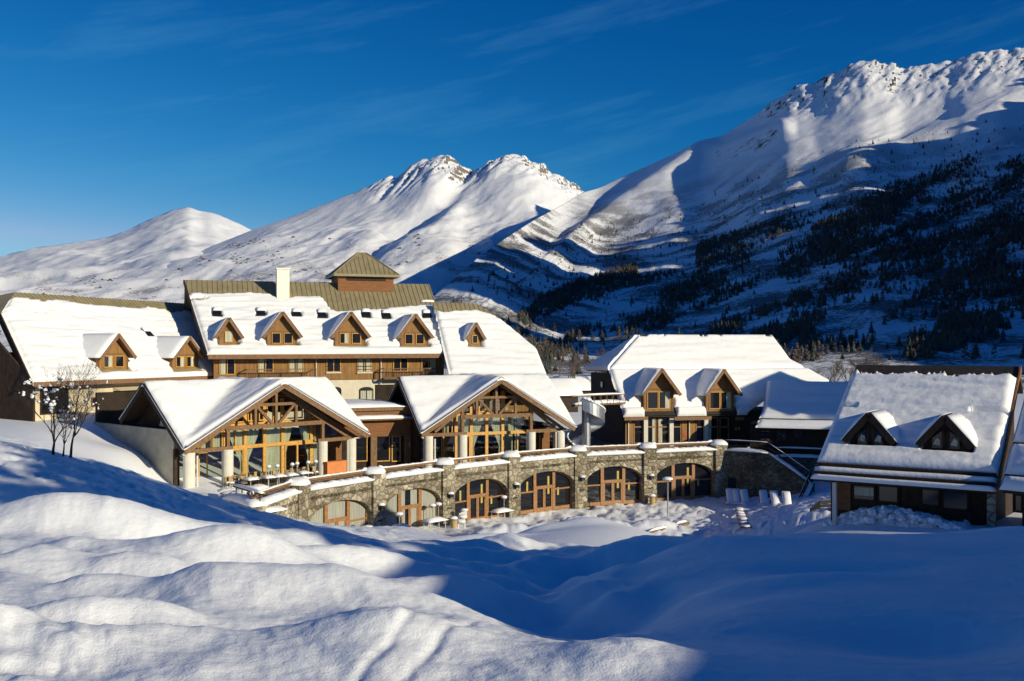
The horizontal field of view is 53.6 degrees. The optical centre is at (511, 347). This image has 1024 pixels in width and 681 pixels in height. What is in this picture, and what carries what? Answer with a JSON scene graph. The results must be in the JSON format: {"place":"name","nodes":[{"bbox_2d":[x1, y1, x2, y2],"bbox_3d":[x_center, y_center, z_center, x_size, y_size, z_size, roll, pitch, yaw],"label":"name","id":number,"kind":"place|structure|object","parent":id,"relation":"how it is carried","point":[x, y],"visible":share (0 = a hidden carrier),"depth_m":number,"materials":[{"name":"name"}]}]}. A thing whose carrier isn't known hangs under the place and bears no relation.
{"place":"outdoors","nodes":[
{"label":"outdoors","id":0,"kind":"place"},
{"bbox_2d":[0,207,250,294],"bbox_3d":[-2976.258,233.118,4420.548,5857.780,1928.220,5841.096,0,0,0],"label":"mountain","id":1,"kind":"structure","parent":0,"point":[157,244],"depth_m":4069.79,"materials":[{"name":"snow"}]},
{"bbox_2d":[0,154,583,359],"bbox_3d":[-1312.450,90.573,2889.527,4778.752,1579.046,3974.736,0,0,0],"label":"mountain","id":2,"kind":"structure","parent":0,"point":[449,209],"depth_m":2820.65,"materials":[{"name":"snow"}]},
{"bbox_2d":[0,233,485,333],"bbox_3d":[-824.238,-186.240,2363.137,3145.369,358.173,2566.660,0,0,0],"label":"scrub","id":3,"kind":"object","parent":2,"relation":"on","point":[266,261],"visible":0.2,"depth_m":2441.54,"materials":[{"name":"plant"}]},
{"bbox_2d":[0,390,1023,680],"bbox_3d":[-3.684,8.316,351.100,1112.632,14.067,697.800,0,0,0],"label":"snowfield","id":4,"kind":"structure","parent":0,"point":[120,562],"depth_m":12.29,"materials":[{"name":"snow"}]},
{"bbox_2d":[10,357,107,457],"bbox_3d":[-15.314,2.067,34.684,3.270,3.658,2.475,0,0,14],"label":"bare tree","id":5,"kind":"object","parent":4,"relation":"on","point":[65,413],"visible":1,"depth_m":34.64,"materials":[{"name":"brown plant"}]},
{"bbox_2d":[0,292,212,421],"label":"hotel wing","id":6,"kind":"structure","parent":4,"relation":"on","point":[131,345],"depth_m":90.86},
{"bbox_2d":[40,386,68,414],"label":"window","id":7,"kind":"structure","parent":6,"relation":"in","point":[42,409],"depth_m":84.48,"materials":[{"name":"glass"}]},
{"bbox_2d":[183,252,446,427],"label":"hotel block","id":8,"kind":"structure","parent":4,"relation":"on","point":[360,325],"depth_m":106.14,"materials":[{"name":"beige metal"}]},
{"bbox_2d":[219,359,234,374],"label":"window","id":9,"kind":"structure","parent":8,"relation":"in","point":[226,366],"depth_m":101.16,"materials":[{"name":"beige glass"}]},
{"bbox_2d":[258,359,273,372],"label":"window","id":10,"kind":"structure","parent":8,"relation":"in","point":[262,363],"depth_m":102.37,"materials":[{"name":"beige glass"}]},
{"bbox_2d":[289,359,303,372],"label":"window","id":11,"kind":"structure","parent":8,"relation":"in","point":[296,364],"depth_m":103.35,"materials":[{"name":"beige glass"}]},
{"bbox_2d":[326,358,340,371],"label":"window","id":12,"kind":"structure","parent":8,"relation":"in","point":[333,364],"depth_m":104.57,"materials":[{"name":"black glass"}]},
{"bbox_2d":[357,358,371,371],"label":"window","id":13,"kind":"structure","parent":8,"relation":"in","point":[364,364],"depth_m":105.60,"materials":[{"name":"beige glass"}]},
{"bbox_2d":[359,390,372,398],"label":"window","id":14,"kind":"structure","parent":8,"relation":"in","point":[363,394],"depth_m":105.78,"materials":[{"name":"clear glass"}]},
{"bbox_2d":[393,358,407,371],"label":"window","id":15,"kind":"structure","parent":8,"relation":"in","point":[397,362],"depth_m":106.82,"materials":[{"name":"black glass"}]},
{"bbox_2d":[421,358,435,372],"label":"window","id":16,"kind":"structure","parent":8,"relation":"in","point":[425,362],"depth_m":107.78,"materials":[{"name":"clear glass"}]},
{"bbox_2d":[396,512,402,525],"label":"standing lamp","id":17,"kind":"object","parent":4,"relation":"on","point":[399,514],"visible":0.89,"depth_m":71.82,"materials":[{"name":"metal"}]},
{"bbox_2d":[392,523,410,526],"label":"garden table","id":18,"kind":"object","parent":4,"relation":"on","point":[404,524],"visible":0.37,"depth_m":73.08,"materials":[{"name":"metal"}]},
{"bbox_2d":[429,503,435,527],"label":"standing lamp","id":19,"kind":"object","parent":4,"relation":"on","point":[432,505],"visible":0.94,"depth_m":79.94,"materials":[{"name":"metal"}]},
{"bbox_2d":[421,516,448,530],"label":"garden table","id":20,"kind":"object","parent":4,"relation":"on","point":[430,520],"visible":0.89,"depth_m":79.03,"materials":[{"name":"metal"}]},
{"bbox_2d":[435,502,441,526],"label":"standing lamp","id":21,"kind":"object","parent":4,"relation":"on","point":[438,504],"visible":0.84,"depth_m":80.96,"materials":[{"name":"metal"}]},
{"bbox_2d":[450,516,457,527],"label":"litter bin","id":22,"kind":"object","parent":4,"relation":"on","point":[453,519],"visible":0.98,"depth_m":80.13,"materials":[{"name":"wood"}]},
{"bbox_2d":[457,508,467,528],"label":"stacked chairs","id":23,"kind":"object","parent":4,"relation":"on","point":[462,516],"visible":0.98,"depth_m":80.95,"materials":[{"name":"white paint"}]},
{"bbox_2d":[198,438,749,525],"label":"terrace","id":24,"kind":"structure","parent":4,"relation":"on","point":[601,472],"depth_m":86.89,"materials":[{"name":"stone"}]},
{"bbox_2d":[224,476,231,487],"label":"chair","id":25,"kind":"object","parent":24,"relation":"on","point":[226,481],"visible":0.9,"depth_m":74.25,"materials":[{"name":"wood"}]},
{"bbox_2d":[228,476,234,485],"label":"chair","id":26,"kind":"object","parent":24,"relation":"on","point":[231,479],"visible":0.9,"depth_m":74.28,"materials":[{"name":"wood"}]},
{"bbox_2d":[93,377,370,487],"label":"restaurant pavilion","id":27,"kind":"structure","parent":24,"relation":"on","point":[156,424],"depth_m":78.69,"materials":[{"name":"white glass"}]},
{"bbox_2d":[218,483,267,493],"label":"snow drift","id":28,"kind":"object","parent":24,"relation":"on","point":[225,490],"visible":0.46,"depth_m":73.26,"materials":[{"name":"snow"}]},
{"bbox_2d":[239,476,246,484],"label":"chair","id":29,"kind":"object","parent":24,"relation":"on","point":[242,481],"visible":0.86,"depth_m":74.46,"materials":[{"name":"wood"}]},
{"bbox_2d":[242,476,258,484],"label":"table","id":30,"kind":"object","parent":24,"relation":"on","point":[250,478],"visible":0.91,"depth_m":74.03,"materials":[{"name":"metal"}]},
{"bbox_2d":[257,472,265,483],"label":"chair","id":31,"kind":"object","parent":24,"relation":"on","point":[262,473],"visible":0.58,"depth_m":77.10,"materials":[{"name":"wood"}]},
{"bbox_2d":[260,474,276,486],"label":"table","id":32,"kind":"object","parent":24,"relation":"on","point":[268,476],"visible":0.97,"depth_m":75.17,"materials":[{"name":"white paint"}]},
{"bbox_2d":[273,473,286,483],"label":"table","id":33,"kind":"object","parent":24,"relation":"on","point":[278,475],"visible":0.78,"depth_m":75.84,"materials":[{"name":"metal"}]},
{"bbox_2d":[284,472,299,477],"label":"table","id":34,"kind":"object","parent":24,"relation":"on","point":[290,474],"visible":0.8,"depth_m":76.56,"materials":[{"name":"metal"}]},
{"bbox_2d":[295,470,310,476],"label":"table","id":35,"kind":"object","parent":24,"relation":"on","point":[302,472],"visible":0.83,"depth_m":77.70,"materials":[{"name":"metal"}]},
{"bbox_2d":[312,466,319,475],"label":"chair","id":36,"kind":"object","parent":24,"relation":"on","point":[313,469],"visible":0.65,"depth_m":80.65,"materials":[{"name":"wood"}]},
{"bbox_2d":[323,460,347,474],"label":"orange counter","id":37,"kind":"object","parent":24,"relation":"on","point":[335,466],"visible":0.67,"depth_m":82.42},
{"bbox_2d":[311,500,366,525],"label":"arched window","id":38,"kind":"structure","parent":24,"relation":"in","point":[343,512],"depth_m":73.75,"materials":[{"name":"beige glass"}]},
{"bbox_2d":[304,399,411,467],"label":"connecting building","id":39,"kind":"structure","parent":24,"relation":"on","point":[387,425],"depth_m":88.05,"materials":[{"name":"brown wood"}]},
{"bbox_2d":[356,437,367,461],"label":"window","id":40,"kind":"structure","parent":39,"relation":"in","point":[361,443],"depth_m":87.41,"materials":[{"name":"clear glass"}]},
{"bbox_2d":[377,436,389,461],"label":"window","id":41,"kind":"structure","parent":39,"relation":"in","point":[383,442],"depth_m":88.21,"materials":[{"name":"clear glass"}]},
{"bbox_2d":[391,436,400,461],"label":"window","id":42,"kind":"structure","parent":39,"relation":"in","point":[395,440],"depth_m":88.64,"materials":[{"name":"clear glass"}]},
{"bbox_2d":[386,488,437,525],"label":"arched window","id":43,"kind":"structure","parent":24,"relation":"in","point":[414,503],"depth_m":79.57,"materials":[{"name":"beige glass"}]},
{"bbox_2d":[375,373,576,467],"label":"restaurant pavilion","id":44,"kind":"structure","parent":24,"relation":"on","point":[466,414],"depth_m":91.39,"materials":[{"name":"white glass"}]},
{"bbox_2d":[455,479,503,520],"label":"arched window","id":45,"kind":"structure","parent":24,"relation":"in","point":[480,496],"depth_m":85.33,"materials":[{"name":"black glass"}]},
{"bbox_2d":[521,471,571,513],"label":"arched window","id":46,"kind":"structure","parent":24,"relation":"in","point":[548,490],"depth_m":90.59,"materials":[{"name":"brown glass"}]},
{"bbox_2d":[567,393,625,451],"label":"spiral stair","id":47,"kind":"object","parent":24,"relation":"on","point":[593,415],"visible":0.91,"depth_m":96.29,"materials":[{"name":"metal"}]},
{"bbox_2d":[587,466,640,505],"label":"arched window","id":48,"kind":"structure","parent":24,"relation":"in","point":[611,485],"depth_m":94.38,"materials":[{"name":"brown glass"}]},
{"bbox_2d":[657,463,711,500],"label":"arched window","id":49,"kind":"structure","parent":24,"relation":"in","point":[691,481],"depth_m":97.23,"materials":[{"name":"brown glass"}]},
{"bbox_2d":[584,334,828,447],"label":"bar building","id":50,"kind":"structure","parent":24,"relation":"on","point":[674,388],"depth_m":108.32,"materials":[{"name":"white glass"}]},
{"bbox_2d":[634,420,642,443],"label":"window","id":51,"kind":"structure","parent":50,"relation":"in","point":[638,424],"depth_m":105.39,"materials":[{"name":"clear glass"}]},
{"bbox_2d":[648,417,655,441],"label":"window","id":52,"kind":"structure","parent":50,"relation":"in","point":[652,420],"depth_m":105.75,"materials":[{"name":"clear glass"}]},
{"bbox_2d":[658,417,668,442],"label":"window","id":53,"kind":"structure","parent":50,"relation":"in","point":[663,422],"depth_m":106.06,"materials":[{"name":"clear glass"}]},
{"bbox_2d":[674,420,680,442],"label":"window","id":54,"kind":"structure","parent":50,"relation":"in","point":[677,423],"depth_m":106.45,"materials":[{"name":"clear glass"}]},
{"bbox_2d":[695,420,703,441],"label":"window","id":55,"kind":"structure","parent":50,"relation":"in","point":[699,426],"depth_m":107.02,"materials":[{"name":"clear glass"}]},
{"bbox_2d":[708,417,717,439],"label":"window","id":56,"kind":"structure","parent":50,"relation":"in","point":[712,424],"depth_m":107.42,"materials":[{"name":"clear glass"}]},
{"bbox_2d":[719,417,728,443],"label":"window","id":57,"kind":"structure","parent":50,"relation":"in","point":[723,422],"depth_m":107.73,"materials":[{"name":"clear glass"}]},
{"bbox_2d":[734,426,740,430],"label":"window","id":58,"kind":"structure","parent":50,"relation":"in","point":[736,428],"depth_m":108.02,"materials":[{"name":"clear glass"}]},
{"bbox_2d":[433,302,545,420],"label":"hotel annex","id":59,"kind":"object","parent":4,"relation":"on","point":[476,338],"visible":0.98,"depth_m":108.54,"materials":[{"name":"beige metal"}]},
{"bbox_2d":[489,507,513,518],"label":"garden table","id":60,"kind":"object","parent":4,"relation":"on","point":[500,510],"visible":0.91,"depth_m":85.90,"materials":[{"name":"metal"}]},
{"bbox_2d":[550,348,569,375],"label":"leafless tree","id":61,"kind":"object","parent":4,"relation":"on","point":[561,358],"visible":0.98,"depth_m":257.95,"materials":[{"name":"plant"}]},
{"bbox_2d":[549,377,582,411],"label":"distant chalet","id":62,"kind":"object","parent":4,"relation":"on","point":[566,388],"visible":0.45,"depth_m":150.81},
{"bbox_2d":[553,376,590,393],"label":"distant chalet","id":63,"kind":"object","parent":4,"relation":"on","point":[584,382],"visible":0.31,"depth_m":186.32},
{"bbox_2d":[563,349,583,377],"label":"leafless tree","id":64,"kind":"object","parent":4,"relation":"on","point":[574,363],"visible":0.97,"depth_m":174.22,"materials":[{"name":"plant"}]},
{"bbox_2d":[566,354,588,377],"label":"leafless tree","id":65,"kind":"object","parent":4,"relation":"on","point":[578,365],"visible":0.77,"depth_m":183.38,"materials":[{"name":"plant"}]},
{"bbox_2d":[649,494,654,504],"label":"litter bin","id":66,"kind":"object","parent":4,"relation":"on","point":[652,499],"visible":1,"depth_m":94.17,"materials":[{"name":"wood"}]},
{"bbox_2d":[663,477,672,515],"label":"lamp post","id":67,"kind":"object","parent":4,"relation":"on","point":[667,479],"visible":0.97,"depth_m":88.90,"materials":[{"name":"metal"}]},
{"bbox_2d":[649,520,689,532],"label":"timber barrier","id":68,"kind":"object","parent":4,"relation":"on","point":[660,528],"visible":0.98,"depth_m":78.44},
{"bbox_2d":[725,488,733,503],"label":"deck chair","id":69,"kind":"object","parent":4,"relation":"on","point":[729,495],"visible":1,"depth_m":94.52,"materials":[{"name":"white paint"}]},
{"bbox_2d":[732,489,740,503],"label":"deck chair","id":70,"kind":"object","parent":4,"relation":"on","point":[736,496],"visible":0.98,"depth_m":94.15,"materials":[{"name":"white paint"}]},
{"bbox_2d":[735,507,751,527],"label":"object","id":71,"kind":"object","parent":4,"relation":"on","point":[742,519],"visible":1,"depth_m":77.76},
{"bbox_2d":[739,489,749,504],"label":"deck chair","id":72,"kind":"object","parent":4,"relation":"on","point":[744,498],"visible":0.98,"depth_m":93.58,"materials":[{"name":"white paint"}]},
{"bbox_2d":[759,490,768,505],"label":"deck chair","id":73,"kind":"object","parent":4,"relation":"on","point":[763,495],"visible":0.98,"depth_m":91.10,"materials":[{"name":"white paint"}]},
{"bbox_2d":[726,440,821,497],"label":"outside stair","id":74,"kind":"object","parent":4,"relation":"on","point":[753,472],"visible":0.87,"depth_m":95.96,"materials":[{"name":"stone"}]},
{"bbox_2d":[728,478,735,488],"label":"doorway","id":75,"kind":"structure","parent":74,"relation":"in","point":[731,481],"depth_m":97.35,"materials":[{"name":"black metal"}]},
{"bbox_2d":[769,490,779,505],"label":"deck chair","id":76,"kind":"object","parent":4,"relation":"on","point":[775,499],"visible":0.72,"depth_m":88.91,"materials":[{"name":"white paint"}]},
{"bbox_2d":[781,491,791,506],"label":"deck chair","id":77,"kind":"object","parent":4,"relation":"on","point":[786,498],"visible":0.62,"depth_m":86.67,"materials":[{"name":"white paint"}]},
{"bbox_2d":[810,499,830,510],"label":"timber fence","id":78,"kind":"object","parent":4,"relation":"on","point":[819,506],"visible":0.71,"depth_m":69.01,"materials":[{"name":"wood"}]},
{"bbox_2d":[825,364,840,381],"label":"leafless tree","id":79,"kind":"object","parent":4,"relation":"on","point":[834,370],"visible":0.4,"depth_m":258.89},
{"bbox_2d":[820,360,848,381],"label":"leafless tree","id":80,"kind":"object","parent":4,"relation":"on","point":[834,373],"visible":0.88,"depth_m":164.19,"materials":[{"name":"plant"}]},
{"bbox_2d":[833,359,849,381],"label":"leafless tree","id":81,"kind":"object","parent":4,"relation":"on","point":[842,369],"visible":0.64,"depth_m":250.23,"materials":[{"name":"plant"}]},
{"bbox_2d":[845,355,860,367],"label":"leafless tree","id":82,"kind":"object","parent":4,"relation":"on","point":[853,364],"visible":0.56,"depth_m":189.74,"materials":[{"name":"plant"}]},
{"bbox_2d":[860,349,882,364],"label":"leafless tree","id":83,"kind":"object","parent":4,"relation":"on","point":[866,362],"visible":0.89,"depth_m":215.54,"materials":[{"name":"plant"}]},
{"bbox_2d":[823,504,973,529],"bbox_3d":[18.919,8.703,49.327,2.763,2.126,8.008,0,0,-42],"label":"snow heap","id":84,"kind":"object","parent":4,"relation":"on","point":[892,515],"visible":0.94,"depth_m":48.67,"materials":[{"name":"snow"}]},
{"bbox_2d":[810,365,1022,526],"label":"ski hut","id":85,"kind":"object","parent":4,"relation":"on","point":[936,440],"visible":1,"depth_m":50.45,"materials":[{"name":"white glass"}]},
{"bbox_2d":[837,483,850,510],"bbox_3d":[16.677,7.422,50.972,0.688,1.482,0.060,0,0,33],"label":"door","id":86,"kind":"structure","parent":85,"relation":"in","point":[843,489],"depth_m":50.91,"materials":[{"name":"wood"}]},
{"bbox_2d":[852,484,875,501],"bbox_3d":[17.502,7.227,50.421,0.989,0.828,0.687,0,0,0],"label":"window","id":87,"kind":"structure","parent":85,"relation":"in","point":[854,497],"depth_m":50.39,"materials":[{"name":"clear glass"}]},
{"bbox_2d":[877,486,898,503],"bbox_3d":[18.472,7.198,49.779,0.901,0.896,0.629,0,0,0],"label":"window","id":88,"kind":"structure","parent":85,"relation":"in","point":[885,494],"depth_m":49.78,"materials":[{"name":"grey glass"}]},
{"bbox_2d":[920,489,939,506],"bbox_3d":[20.099,7.192,48.702,0.784,0.876,0.552,0,0,0],"label":"window","id":89,"kind":"structure","parent":85,"relation":"in","point":[928,497],"depth_m":48.71,"materials":[{"name":"grey glass"}]},
{"bbox_2d":[942,490,968,511],"bbox_3d":[21.032,7.254,48.085,1.040,0.943,0.721,0,0,0],"label":"window","id":90,"kind":"structure","parent":85,"relation":"in","point":[951,500],"depth_m":48.10,"materials":[{"name":"grey glass"}]},
{"bbox_2d":[999,401,1023,525],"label":"ski hut","id":91,"kind":"object","parent":4,"relation":"on","point":[1012,482],"visible":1,"depth_m":46.08,"materials":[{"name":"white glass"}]},
{"bbox_2d":[1013,494,1023,512],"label":"window","id":92,"kind":"structure","parent":91,"relation":"in","point":[1018,500],"depth_m":46.00,"materials":[{"name":"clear glass"}]},
{"bbox_2d":[0,0,1023,256],"label":"sky","id":93,"kind":"structure","parent":0,"point":[116,116],"materials":[{"name":"blue"}]},
{"bbox_2d":[434,48,1023,389],"bbox_3d":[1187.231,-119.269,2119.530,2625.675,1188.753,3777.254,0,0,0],"label":"valley side","id":94,"kind":"structure","parent":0,"point":[800,129],"depth_m":1714.52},
{"bbox_2d":[544,361,548,373],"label":"spruce tree","id":95,"kind":"object","parent":94,"relation":"on","point":[546,367],"visible":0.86,"depth_m":423.38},
{"bbox_2d":[570,350,577,362],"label":"spruce tree","id":96,"kind":"object","parent":94,"relation":"on","point":[573,356],"visible":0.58,"depth_m":555.19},
{"bbox_2d":[583,348,589,363],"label":"spruce tree","id":97,"kind":"object","parent":94,"relation":"on","point":[588,358],"visible":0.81,"depth_m":536.62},
{"bbox_2d":[444,120,1023,374],"bbox_3d":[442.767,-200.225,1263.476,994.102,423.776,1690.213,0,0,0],"label":"spruce forest","id":98,"kind":"object","parent":94,"relation":"on","point":[825,243],"visible":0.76,"depth_m":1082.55,"materials":[{"name":"plant"}]},
{"bbox_2d":[798,333,805,347],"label":"larch tree","id":99,"kind":"object","parent":94,"relation":"on","point":[801,341],"visible":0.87,"depth_m":529.92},
{"bbox_2d":[802,348,807,360],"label":"spruce tree","id":100,"kind":"object","parent":94,"relation":"on","point":[805,353],"visible":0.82,"depth_m":441.74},
{"bbox_2d":[809,348,816,360],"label":"spruce tree","id":101,"kind":"object","parent":94,"relation":"on","point":[813,355],"visible":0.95,"depth_m":438.86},
{"bbox_2d":[815,343,822,358],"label":"larch tree","id":102,"kind":"object","parent":94,"relation":"on","point":[820,353],"visible":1,"depth_m":439.40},
{"bbox_2d":[828,337,834,350],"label":"spruce tree","id":103,"kind":"object","parent":94,"relation":"on","point":[831,345],"visible":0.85,"depth_m":505.53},
{"bbox_2d":[861,332,865,345],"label":"spruce tree","id":104,"kind":"object","parent":94,"relation":"on","point":[863,341],"visible":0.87,"depth_m":511.29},
{"bbox_2d":[903,345,910,359],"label":"spruce tree","id":105,"kind":"object","parent":94,"relation":"on","point":[907,356],"visible":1,"depth_m":421.42,"materials":[{"name":"plant"}]},
{"bbox_2d":[920,335,928,352],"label":"spruce tree","id":106,"kind":"object","parent":94,"relation":"on","point":[924,344],"visible":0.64,"depth_m":443.42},
{"bbox_2d":[960,342,969,357],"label":"larch tree","id":107,"kind":"object","parent":94,"relation":"on","point":[966,353],"visible":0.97,"depth_m":424.30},
{"bbox_2d":[970,340,981,356],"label":"spruce tree","id":108,"kind":"object","parent":94,"relation":"on","point":[976,348],"visible":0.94,"depth_m":436.17,"materials":[{"name":"plant"}]},
{"bbox_2d":[992,343,996,357],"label":"larch tree","id":109,"kind":"object","parent":94,"relation":"on","point":[995,347],"visible":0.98,"depth_m":435.03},
{"bbox_2d":[750,381,848,454],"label":"shaded wing","id":110,"kind":"structure","parent":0,"point":[798,413],"depth_m":102.00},
{"bbox_2d":[760,430,770,441],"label":"window","id":111,"kind":"structure","parent":110,"relation":"in","point":[765,435],"depth_m":101.97,"materials":[{"name":"black glass"}]},
{"bbox_2d":[776,430,786,441],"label":"window","id":112,"kind":"structure","parent":110,"relation":"in","point":[781,435],"depth_m":101.50,"materials":[{"name":"black glass"}]},
{"bbox_2d":[794,430,802,438],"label":"window","id":113,"kind":"structure","parent":110,"relation":"in","point":[798,434],"depth_m":101.03,"materials":[{"name":"black glass"}]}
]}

